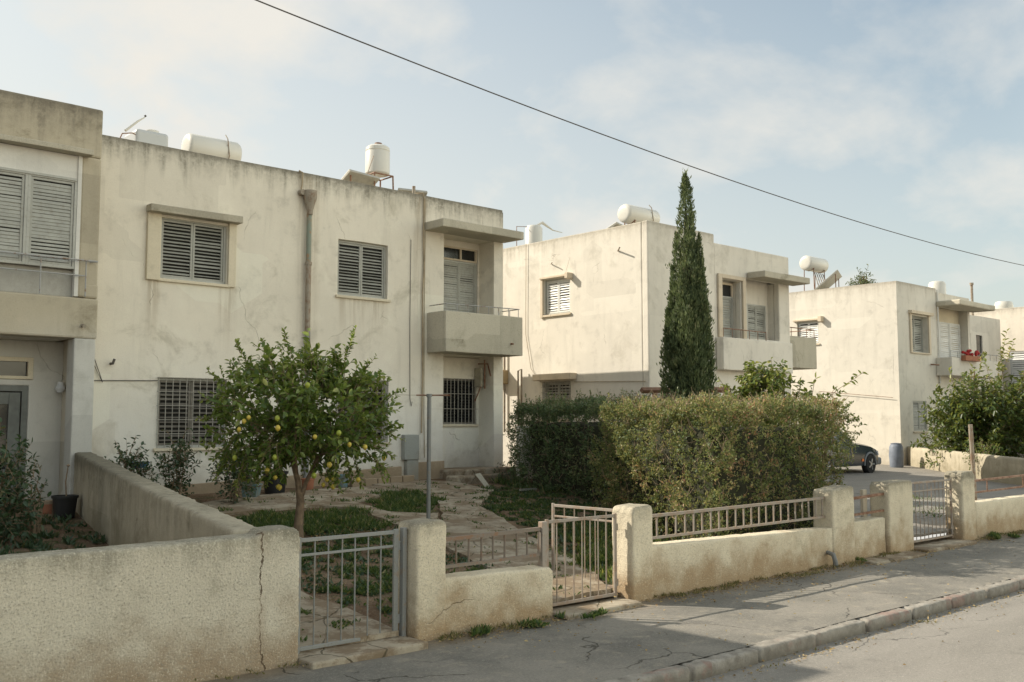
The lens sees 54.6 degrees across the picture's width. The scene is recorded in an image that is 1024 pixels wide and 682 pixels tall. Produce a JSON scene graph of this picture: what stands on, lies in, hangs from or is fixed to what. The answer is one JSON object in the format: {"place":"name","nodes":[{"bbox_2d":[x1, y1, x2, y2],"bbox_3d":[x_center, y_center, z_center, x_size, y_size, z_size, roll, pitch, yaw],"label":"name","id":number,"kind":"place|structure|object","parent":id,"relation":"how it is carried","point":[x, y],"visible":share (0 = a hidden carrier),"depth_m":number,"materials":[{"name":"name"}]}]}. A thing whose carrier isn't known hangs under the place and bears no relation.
{"place":"outdoors","nodes":[
{"label":"outdoors","id":0,"kind":"place"},
{"bbox_2d":[37,500,53,516],"bbox_3d":[-7.306,2.625,15.527,0.230,0.260,0.130,4,-6,-42],"label":"flower pot","id":1,"kind":"object","parent":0,"point":[48,507],"depth_m":15.50,"materials":[{"name":"ceramic"}]},
{"bbox_2d":[201,479,611,652],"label":"garden path","id":2,"kind":"structure","parent":0,"point":[460,524],"depth_m":15.22,"materials":[{"name":"beige stone"}]},
{"bbox_2d":[208,480,588,641],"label":"weeds","id":3,"kind":"object","parent":2,"relation":"on","point":[333,623],"visible":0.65,"depth_m":16.22,"materials":[{"name":"green plant"}]},
{"bbox_2d":[0,456,1023,651],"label":"ground","id":4,"kind":"structure","parent":0,"point":[373,612],"depth_m":13.62,"materials":[{"name":"brown soil"}]},
{"bbox_2d":[0,417,51,548],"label":"bush","id":5,"kind":"object","parent":4,"relation":"on","point":[8,482],"visible":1,"depth_m":13.25,"materials":[{"name":"green plant"}]},
{"bbox_2d":[10,456,47,536],"bbox_3d":[-6.816,2.197,13.808,0.668,1.183,0.595,4,-6,-42],"label":"shrub","id":6,"kind":"object","parent":4,"relation":"on","point":[36,530],"visible":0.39,"depth_m":13.87,"materials":[{"name":"green plant"}]},
{"bbox_2d":[0,90,102,502],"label":"house","id":7,"kind":"structure","parent":4,"relation":"on","point":[50,162],"depth_m":16.64,"materials":[{"name":"paint"}]},
{"bbox_2d":[0,385,27,502],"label":"door","id":8,"kind":"structure","parent":7,"relation":"in","point":[11,410],"depth_m":16.83,"materials":[{"name":"grey glass"}]},
{"bbox_2d":[0,356,33,378],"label":"transom window","id":9,"kind":"structure","parent":7,"relation":"in","point":[10,367],"depth_m":16.91,"materials":[{"name":"beige glass"}]},
{"bbox_2d":[0,512,106,554],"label":"plants","id":10,"kind":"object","parent":4,"relation":"on","point":[41,546],"depth_m":13.60,"materials":[{"name":"green plant"}]},
{"bbox_2d":[51,464,78,517],"bbox_3d":[-6.984,2.337,15.497,0.399,0.830,0.399,4,-6,-42],"label":"flower pot","id":11,"kind":"object","parent":4,"relation":"on","point":[66,503],"visible":0.97,"depth_m":15.35,"materials":[{"name":"black plastic"}]},
{"bbox_2d":[104,435,163,482],"bbox_3d":[-6.457,2.230,16.524,1.218,1.319,0.920,0,-5,-5],"label":"rose bush","id":12,"kind":"object","parent":4,"relation":"on","point":[127,461],"visible":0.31,"depth_m":16.52,"materials":[{"name":"green plant"}]},
{"bbox_2d":[131,462,148,467],"bbox_3d":[-6.365,2.519,16.849,0.400,0.920,0.400,4,-6,-42],"label":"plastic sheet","id":13,"kind":"object","parent":4,"relation":"on","point":[140,465],"visible":0.2,"depth_m":16.75,"materials":[{"name":"plastic"}]},
{"bbox_2d":[73,452,255,545],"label":"divider wall","id":14,"kind":"structure","parent":4,"relation":"on","point":[117,504],"depth_m":12.18,"materials":[{"name":"concrete"}]},
{"bbox_2d":[153,427,202,496],"bbox_3d":[-5.911,2.238,17.439,0.786,1.468,0.880,4,-6,-42],"label":"rose bush","id":15,"kind":"object","parent":4,"relation":"on","point":[180,461],"visible":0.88,"depth_m":17.40,"materials":[{"name":"green plant"}]},
{"bbox_2d":[206,441,259,503],"bbox_3d":[-4.917,2.323,17.517,1.004,1.278,0.973,4,-6,-42],"label":"rose bush","id":16,"kind":"object","parent":4,"relation":"on","point":[243,485],"visible":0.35,"depth_m":17.41,"materials":[{"name":"green plant"}]},
{"bbox_2d":[241,483,262,496],"bbox_3d":[-4.814,2.767,18.294,0.340,0.260,0.340,0,-5,3],"label":"flower pot","id":17,"kind":"object","parent":4,"relation":"on","point":[257,491],"visible":0.5,"depth_m":18.16,"materials":[{"name":"blue metal"}]},
{"bbox_2d":[262,471,287,493],"bbox_3d":[-4.560,2.715,19.066,0.504,0.420,0.504,4,-6,-42],"label":"flower pot","id":18,"kind":"object","parent":4,"relation":"on","point":[271,489],"visible":0.37,"depth_m":18.88,"materials":[{"name":"black plastic"}]},
{"bbox_2d":[195,325,406,537],"bbox_3d":[-3.062,1.368,14.399,2.758,3.206,2.952,4,-6,-42],"label":"lemon tree","id":19,"kind":"object","parent":4,"relation":"on","point":[292,416],"visible":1,"depth_m":14.15,"materials":[{"name":"green plant"}]},
{"bbox_2d":[91,135,523,494],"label":"house","id":20,"kind":"structure","parent":4,"relation":"on","point":[205,261],"depth_m":20.25,"materials":[{"name":"paint"}]},
{"bbox_2d":[120,115,145,137],"bbox_3d":[-7.816,-3.956,20.304,0.601,1.490,0.141,4,-6,-42],"label":"aerial","id":21,"kind":"object","parent":20,"relation":"on","point":[131,126],"visible":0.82,"depth_m":20.29,"materials":[{"name":"metal"}]},
{"bbox_2d":[124,129,167,146],"bbox_3d":[-7.695,-3.804,20.818,0.700,1.310,0.700,4,-6,-42],"label":"water tank","id":22,"kind":"object","parent":20,"relation":"on","point":[152,136],"visible":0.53,"depth_m":20.59,"materials":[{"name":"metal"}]},
{"bbox_2d":[153,377,228,450],"bbox_3d":[-6.080,1.386,18.762,1.470,1.370,0.230,4,-6,-42],"label":"window","id":23,"kind":"structure","parent":20,"relation":"in","point":[178,407],"depth_m":18.72,"materials":[{"name":"paint"}]},
{"bbox_2d":[156,218,229,287],"bbox_3d":[-6.106,-1.693,18.983,1.450,1.244,0.220,4,-6,-42],"label":"window","id":24,"kind":"structure","parent":20,"relation":"in","point":[194,253],"depth_m":19.01,"materials":[{"name":"white wood"}]},
{"bbox_2d":[181,133,241,159],"bbox_3d":[-6.550,-3.966,21.640,1.200,1.115,0.611,4,-6,-42],"label":"water tank","id":25,"kind":"object","parent":20,"relation":"on","point":[191,142],"visible":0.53,"depth_m":21.40,"materials":[{"name":"metal"}]},
{"bbox_2d":[341,169,379,185],"bbox_3d":[-3.792,-3.528,23.346,0.974,0.730,0.950,-4,-6,38],"label":"solar panel","id":26,"kind":"object","parent":20,"relation":"on","point":[359,177],"visible":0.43,"depth_m":23.07,"materials":[{"name":"beige glass"}]},
{"bbox_2d":[335,240,390,301],"bbox_3d":[-3.267,-1.515,21.540,1.400,1.264,0.240,4,-6,-42],"label":"window","id":27,"kind":"structure","parent":20,"relation":"in","point":[361,266],"depth_m":21.58,"materials":[{"name":"white plastic"}]},
{"bbox_2d":[336,380,390,444],"bbox_3d":[-3.248,1.533,21.301,1.420,1.410,0.230,4,-6,-42],"label":"window","id":28,"kind":"structure","parent":20,"relation":"in","point":[379,391],"depth_m":21.61,"materials":[{"name":"paint"}]},
{"bbox_2d":[365,142,393,189],"bbox_3d":[-3.383,-3.876,24.237,0.846,1.991,0.634,4,-6,-42],"label":"water tank","id":29,"kind":"object","parent":20,"relation":"on","point":[377,159],"visible":0.79,"depth_m":24.11,"materials":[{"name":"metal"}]},
{"bbox_2d":[398,188,427,195],"bbox_3d":[-2.579,-3.319,24.399,0.750,0.685,0.823,2,-5,-27],"label":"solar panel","id":30,"kind":"object","parent":20,"relation":"on","point":[410,191],"visible":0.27,"depth_m":24.07,"materials":[{"name":"grey glass"}]},
{"bbox_2d":[444,259,476,312],"bbox_3d":[-1.311,-1.240,24.018,1.100,1.388,0.105,4,-6,-42],"label":"balcony door","id":31,"kind":"structure","parent":20,"relation":"in","point":[460,278],"depth_m":24.04,"materials":[{"name":"white wood"}]},
{"bbox_2d":[444,245,476,263],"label":"transom window","id":32,"kind":"structure","parent":20,"relation":"in","point":[450,252],"depth_m":24.09,"materials":[{"name":"beige glass"}]},
{"bbox_2d":[443,378,478,426],"bbox_3d":[-1.288,1.475,23.786,1.140,1.150,0.170,4,-6,-42],"label":"window","id":33,"kind":"structure","parent":20,"relation":"in","point":[459,407],"depth_m":23.79,"materials":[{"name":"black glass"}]},
{"bbox_2d":[301,478,314,489],"bbox_3d":[-4.035,2.836,19.596,0.273,0.240,0.273,4,-6,-42],"label":"flower pot","id":34,"kind":"object","parent":4,"relation":"on","point":[310,484],"visible":0.59,"depth_m":19.51,"materials":[{"name":"ceramic"}]},
{"bbox_2d":[339,474,347,486],"bbox_3d":[-3.466,2.864,20.309,0.252,0.260,0.252,4,-6,-42],"label":"flower pot","id":35,"kind":"object","parent":4,"relation":"on","point":[341,484],"visible":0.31,"depth_m":20.21,"materials":[{"name":"blue metal"}]},
{"bbox_2d":[350,475,413,486],"bbox_3d":[-2.736,2.973,20.971,1.580,0.211,0.120,4,-6,-42],"label":"kerb stone","id":36,"kind":"object","parent":4,"relation":"on","point":[392,479],"visible":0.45,"depth_m":20.90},
{"bbox_2d":[370,394,449,518],"bbox_3d":[-3.292,2.023,17.425,5.448,2.403,0.376,-3,-6,36],"label":"clothes post","id":37,"kind":"object","parent":4,"relation":"on","point":[428,496],"visible":0.74,"depth_m":15.89,"materials":[{"name":"metal"}]},
{"bbox_2d":[301,484,611,613],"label":"grass","id":38,"kind":"structure","parent":4,"relation":"on","point":[386,576],"depth_m":14.21,"materials":[{"name":"green plant"}]},
{"bbox_2d":[232,488,683,584],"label":"grass","id":39,"kind":"structure","parent":4,"relation":"on","point":[408,501],"depth_m":15.90,"materials":[{"name":"green plant"}]},
{"bbox_2d":[254,485,684,614],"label":"weeds","id":40,"kind":"object","parent":4,"relation":"on","point":[304,567],"visible":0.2,"depth_m":13.31,"materials":[{"name":"green plant"}]},
{"bbox_2d":[482,455,516,483],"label":"bush","id":41,"kind":"object","parent":4,"relation":"on","point":[506,474],"visible":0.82,"depth_m":21.90,"materials":[{"name":"green plant"}]},
{"bbox_2d":[475,473,536,490],"bbox_3d":[-0.167,2.946,20.723,1.337,0.340,0.406,-1,-5,14],"label":"board","id":42,"kind":"object","parent":4,"relation":"on","point":[481,479],"visible":0.89,"depth_m":20.91,"materials":[{"name":"concrete"}]},
{"bbox_2d":[516,426,532,478],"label":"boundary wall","id":43,"kind":"structure","parent":4,"relation":"on","point":[527,438],"depth_m":23.14,"materials":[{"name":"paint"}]},
{"bbox_2d":[301,499,906,653],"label":"leaf litter","id":44,"kind":"object","parent":4,"relation":"on","point":[445,560],"visible":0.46,"depth_m":12.78,"materials":[{"name":"brown plant"}]},
{"bbox_2d":[504,387,704,503],"bbox_3d":[1.692,2.186,20.941,2.709,2.468,5.273,4,-6,-42],"label":"hedge","id":45,"kind":"object","parent":4,"relation":"on","point":[559,454],"visible":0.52,"depth_m":20.56,"materials":[{"name":"green plant"}]},
{"bbox_2d":[549,524,663,581],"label":"grass","id":46,"kind":"structure","parent":4,"relation":"on","point":[602,532],"depth_m":13.94,"materials":[{"name":"green plant"}]},
{"bbox_2d":[503,221,816,466],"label":"house","id":47,"kind":"structure","parent":4,"relation":"on","point":[591,305],"depth_m":27.08,"materials":[{"name":"paint"}]},
{"bbox_2d":[516,221,561,245],"bbox_3d":[0.825,-2.926,29.573,1.486,1.343,0.520,1,-5,-8],"label":"water tank","id":48,"kind":"object","parent":47,"relation":"on","point":[533,233],"visible":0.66,"depth_m":29.36,"materials":[{"name":"metal"}]},
{"bbox_2d":[541,381,570,419],"bbox_3d":[1.271,1.653,27.324,0.230,1.070,1.190,4,-6,-42],"label":"window","id":49,"kind":"structure","parent":47,"relation":"in","point":[557,387],"depth_m":27.36,"materials":[{"name":"paint"}]},
{"bbox_2d":[543,278,571,317],"bbox_3d":[1.280,-1.216,27.533,0.210,1.063,1.140,4,-6,-42],"label":"window","id":50,"kind":"structure","parent":47,"relation":"in","point":[557,291],"depth_m":27.57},
{"bbox_2d":[608,222,621,227],"bbox_3d":[2.736,-2.961,27.899,0.908,0.542,1.000,-2,-5,28],"label":"solar panel","id":51,"kind":"object","parent":47,"relation":"on","point":[615,224],"visible":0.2,"depth_m":27.34,"materials":[{"name":"beige glass"}]},
{"bbox_2d":[617,204,659,224],"bbox_3d":[3.667,-3.403,28.506,1.350,1.070,0.571,4,-6,-42],"label":"water tank","id":52,"kind":"object","parent":47,"relation":"on","point":[628,214],"visible":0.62,"depth_m":28.17,"materials":[{"name":"metal"}]},
{"bbox_2d":[722,282,732,296],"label":"transom window","id":53,"kind":"structure","parent":47,"relation":"in","point":[727,288],"depth_m":27.81,"materials":[{"name":"beige glass"}]},
{"bbox_2d":[723,296,732,337],"bbox_3d":[5.960,-0.674,27.703,0.590,1.158,0.105,4,-6,-42],"label":"balcony door","id":54,"kind":"structure","parent":47,"relation":"in","point":[727,313],"depth_m":27.75,"materials":[{"name":"white wood"}]},
{"bbox_2d":[747,304,765,339],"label":"window","id":55,"kind":"structure","parent":47,"relation":"in","point":[756,314],"depth_m":28.85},
{"bbox_2d":[639,387,730,399],"bbox_3d":[4.387,2.469,24.743,3.073,2.705,0.163,3,-6,-35],"label":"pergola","id":56,"kind":"object","parent":4,"relation":"on","point":[653,390],"visible":0.26,"depth_m":24.15,"materials":[{"name":"brown wood"}]},
{"bbox_2d":[656,167,718,426],"bbox_3d":[4.085,-0.244,22.911,1.274,7.813,1.321,4,-6,-42],"label":"cypress","id":57,"kind":"object","parent":4,"relation":"on","point":[687,356],"visible":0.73,"depth_m":22.77,"materials":[{"name":"green plant"}]},
{"bbox_2d":[490,475,945,517],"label":"grass","id":58,"kind":"structure","parent":4,"relation":"on","point":[500,480],"depth_m":21.22,"materials":[{"name":"green plant"}]},
{"bbox_2d":[585,385,858,539],"bbox_3d":[3.245,2.051,16.794,4.184,2.589,4.164,4,-6,-42],"label":"hedge","id":59,"kind":"object","parent":4,"relation":"on","point":[679,466],"visible":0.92,"depth_m":15.61,"materials":[{"name":"green plant"}]},
{"bbox_2d":[710,357,868,426],"bbox_3d":[5.279,1.842,19.694,2.798,3.063,2.519,4,-6,-42],"label":"bush","id":60,"kind":"object","parent":4,"relation":"on","point":[752,382],"visible":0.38,"depth_m":19.59,"materials":[{"name":"green plant"}]},
{"bbox_2d":[783,393,866,488],"bbox_3d":[5.524,2.112,17.828,1.405,2.398,1.510,4,-6,-42],"label":"bush","id":61,"kind":"object","parent":4,"relation":"on","point":[854,418],"visible":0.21,"depth_m":17.74,"materials":[{"name":"green plant"}]},
{"bbox_2d":[845,264,877,285],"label":"pine tree","id":62,"kind":"object","parent":4,"relation":"on","point":[862,279],"visible":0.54,"depth_m":74.86,"materials":[{"name":"green plant"}]},
{"bbox_2d":[789,281,1002,464],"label":"house","id":63,"kind":"structure","parent":4,"relation":"on","point":[876,332],"depth_m":38.22,"materials":[{"name":"paint"}]},
{"bbox_2d":[798,321,819,344],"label":"window","id":64,"kind":"structure","parent":63,"relation":"in","point":[814,324],"depth_m":39.66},
{"bbox_2d":[799,255,828,290],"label":"water tank","id":65,"kind":"object","parent":63,"relation":"on","point":[813,264],"visible":0.93,"depth_m":41.46,"materials":[{"name":"metal"}]},
{"bbox_2d":[814,272,823,285],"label":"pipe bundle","id":66,"kind":"object","parent":63,"relation":"on","point":[818,278],"visible":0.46,"depth_m":41.60,"materials":[{"name":"grey metal"}]},
{"bbox_2d":[814,270,841,289],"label":"solar panel","id":67,"kind":"object","parent":63,"relation":"on","point":[832,279],"visible":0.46,"depth_m":40.39,"materials":[{"name":"beige glass"}]},
{"bbox_2d":[912,316,929,354],"bbox_3d":[15.550,-0.224,38.096,1.470,1.464,0.350,4,-6,-42],"label":"window","id":68,"kind":"structure","parent":63,"relation":"in","point":[917,324],"depth_m":38.38,"materials":[{"name":"white plastic"}]},
{"bbox_2d":[913,401,929,432],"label":"window","id":69,"kind":"structure","parent":63,"relation":"in","point":[919,427],"depth_m":37.65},
{"bbox_2d":[928,281,945,293],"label":"water tank","id":70,"kind":"object","parent":63,"relation":"on","point":[940,286],"visible":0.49,"depth_m":43.07,"materials":[{"name":"plastic"}]},
{"bbox_2d":[961,349,980,361],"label":"flowers","id":71,"kind":"object","parent":63,"relation":"on","point":[969,356],"visible":1,"depth_m":39.02,"materials":[{"name":"red plant"}]},
{"bbox_2d":[970,283,973,314],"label":"aerial mast","id":72,"kind":"object","parent":63,"relation":"on","point":[971,288],"visible":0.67,"depth_m":44.97,"materials":[{"name":"grey metal"}]},
{"bbox_2d":[976,335,981,356],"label":"window","id":73,"kind":"structure","parent":63,"relation":"in","point":[978,338],"depth_m":44.63,"materials":[{"name":"grey glass"}]},
{"bbox_2d":[907,446,1023,484],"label":"garden wall","id":74,"kind":"structure","parent":4,"relation":"on","point":[989,466],"depth_m":30.66,"materials":[{"name":"concrete"}]},
{"bbox_2d":[910,328,1023,468],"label":"bush","id":75,"kind":"object","parent":4,"relation":"on","point":[995,421],"visible":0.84,"depth_m":33.60,"materials":[{"name":"green plant"}]},
{"bbox_2d":[920,307,1023,454],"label":"house","id":76,"kind":"structure","parent":4,"relation":"on","point":[1012,319],"depth_m":46.88,"materials":[{"name":"paint"}]},
{"bbox_2d":[994,301,1013,308],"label":"water tank","id":77,"kind":"object","parent":76,"relation":"on","point":[1002,304],"visible":0.27,"depth_m":49.41,"materials":[{"name":"plastic"}]},
{"bbox_2d":[1010,351,1023,397],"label":"window","id":78,"kind":"structure","parent":76,"relation":"in","point":[1017,362],"depth_m":46.71,"materials":[{"name":"white plastic"}]},
{"bbox_2d":[962,438,1002,469],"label":"bush","id":79,"kind":"object","parent":4,"relation":"on","point":[982,448],"visible":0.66,"depth_m":30.71,"materials":[{"name":"green plant"}]},
{"bbox_2d":[0,0,1023,539],"label":"sky","id":80,"kind":"structure","parent":0,"point":[905,117],"materials":[{"name":"blue"}]},
{"bbox_2d":[202,531,1023,681],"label":"pavement","id":81,"kind":"structure","parent":0,"point":[681,631],"depth_m":10.15,"materials":[{"name":"concrete"}]},
{"bbox_2d":[0,525,299,681],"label":"garden wall","id":82,"kind":"structure","parent":81,"relation":"on","point":[200,609],"depth_m":7.79,"materials":[{"name":"paint"}]},
{"bbox_2d":[398,518,552,640],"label":"gate wall","id":83,"kind":"structure","parent":81,"relation":"on","point":[439,600],"depth_m":9.89,"materials":[{"name":"paint"}]},
{"bbox_2d":[298,527,406,653],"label":"gate","id":84,"kind":"structure","parent":83,"relation":"attached to","point":[397,546],"depth_m":9.33,"materials":[{"name":"metal"}]},
{"bbox_2d":[195,529,1023,680],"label":"weeds","id":85,"kind":"object","parent":81,"relation":"on","point":[513,626],"visible":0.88,"depth_m":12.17,"materials":[{"name":"green plant"}]},
{"bbox_2d":[298,539,976,669],"bbox_3d":[3.064,3.183,12.911,13.100,0.155,0.600,4,-6,-42],"label":"gate threshold","id":86,"kind":"object","parent":81,"relation":"on","point":[346,654],"visible":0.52,"depth_m":9.26,"materials":[{"name":"concrete"}]},
{"bbox_2d":[912,478,953,542],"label":"gate","id":87,"kind":"structure","parent":86,"relation":"on","point":[951,535],"depth_m":17.04,"materials":[{"name":"grey metal"}]},
{"bbox_2d":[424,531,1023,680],"bbox_3d":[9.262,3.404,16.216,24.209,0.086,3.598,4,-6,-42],"label":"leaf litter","id":88,"kind":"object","parent":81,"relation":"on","point":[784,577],"visible":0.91,"depth_m":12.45,"materials":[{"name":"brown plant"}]},
{"bbox_2d":[612,485,854,601],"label":"railing wall","id":89,"kind":"structure","parent":81,"relation":"on","point":[647,568],"depth_m":12.79,"materials":[{"name":"paint"}]},
{"bbox_2d":[545,513,618,606],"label":"gate","id":90,"kind":"structure","parent":89,"relation":"attached to","point":[615,529],"depth_m":11.30,"materials":[{"name":"grey metal"}]},
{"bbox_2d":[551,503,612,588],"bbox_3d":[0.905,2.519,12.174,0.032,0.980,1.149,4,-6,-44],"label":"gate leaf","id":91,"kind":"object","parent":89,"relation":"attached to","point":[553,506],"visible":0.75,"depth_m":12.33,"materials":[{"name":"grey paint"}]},
{"bbox_2d":[853,479,913,557],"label":"gate wall","id":92,"kind":"structure","parent":81,"relation":"on","point":[886,525],"depth_m":15.75,"materials":[{"name":"paint"}]},
{"bbox_2d":[944,471,1023,539],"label":"railing wall","id":93,"kind":"structure","parent":81,"relation":"on","point":[973,519],"depth_m":17.75,"materials":[{"name":"paint"}]},
{"bbox_2d":[255,0,1023,265],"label":"power cable","id":94,"kind":"object","parent":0,"point":[585,127],"visible":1,"depth_m":11.25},
{"bbox_2d":[675,589,1023,681],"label":"road","id":95,"kind":"structure","parent":0,"point":[982,650],"depth_m":9.54,"materials":[{"name":"grey asphalt"}]},
{"bbox_2d":[602,575,1023,681],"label":"kerb","id":96,"kind":"structure","parent":95,"relation":"on","point":[716,664],"depth_m":9.85,"materials":[{"name":"concrete"}]},
{"bbox_2d":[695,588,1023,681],"bbox_3d":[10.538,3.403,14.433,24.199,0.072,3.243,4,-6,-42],"label":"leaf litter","id":97,"kind":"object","parent":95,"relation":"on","point":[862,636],"visible":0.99,"depth_m":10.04,"materials":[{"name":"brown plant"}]},
{"bbox_2d":[729,595,1021,670],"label":"weeds","id":98,"kind":"object","parent":95,"relation":"on","point":[851,639],"visible":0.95,"depth_m":9.68,"materials":[{"name":"green plant"}]},
{"bbox_2d":[815,455,1023,536],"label":"driveway","id":99,"kind":"structure","parent":0,"point":[857,478],"depth_m":27.18,"materials":[{"name":"concrete"}]},
{"bbox_2d":[814,431,880,475],"bbox_3d":[10.184,3.564,32.129,4.330,1.500,1.822,4,-6,-42],"label":"parked car","id":100,"kind":"object","parent":99,"relation":"on","point":[867,459],"visible":0.38,"depth_m":31.98,"materials":[{"name":"grey paint"}]},
{"bbox_2d":[889,443,903,467],"bbox_3d":[13.745,4.085,35.444,0.520,0.890,0.520,4,-6,-42],"label":"plastic barrel","id":101,"kind":"object","parent":99,"relation":"on","point":[896,455],"visible":0.98,"depth_m":35.25,"materials":[{"name":"plastic"}]},
{"bbox_2d":[968,424,976,499],"bbox_3d":[9.102,2.576,19.582,0.236,1.855,0.106,4,-6,-42],"label":"wooden pole","id":102,"kind":"object","parent":99,"relation":"on","point":[971,447],"visible":0.73,"depth_m":19.59,"materials":[{"name":"wood"}]}
]}

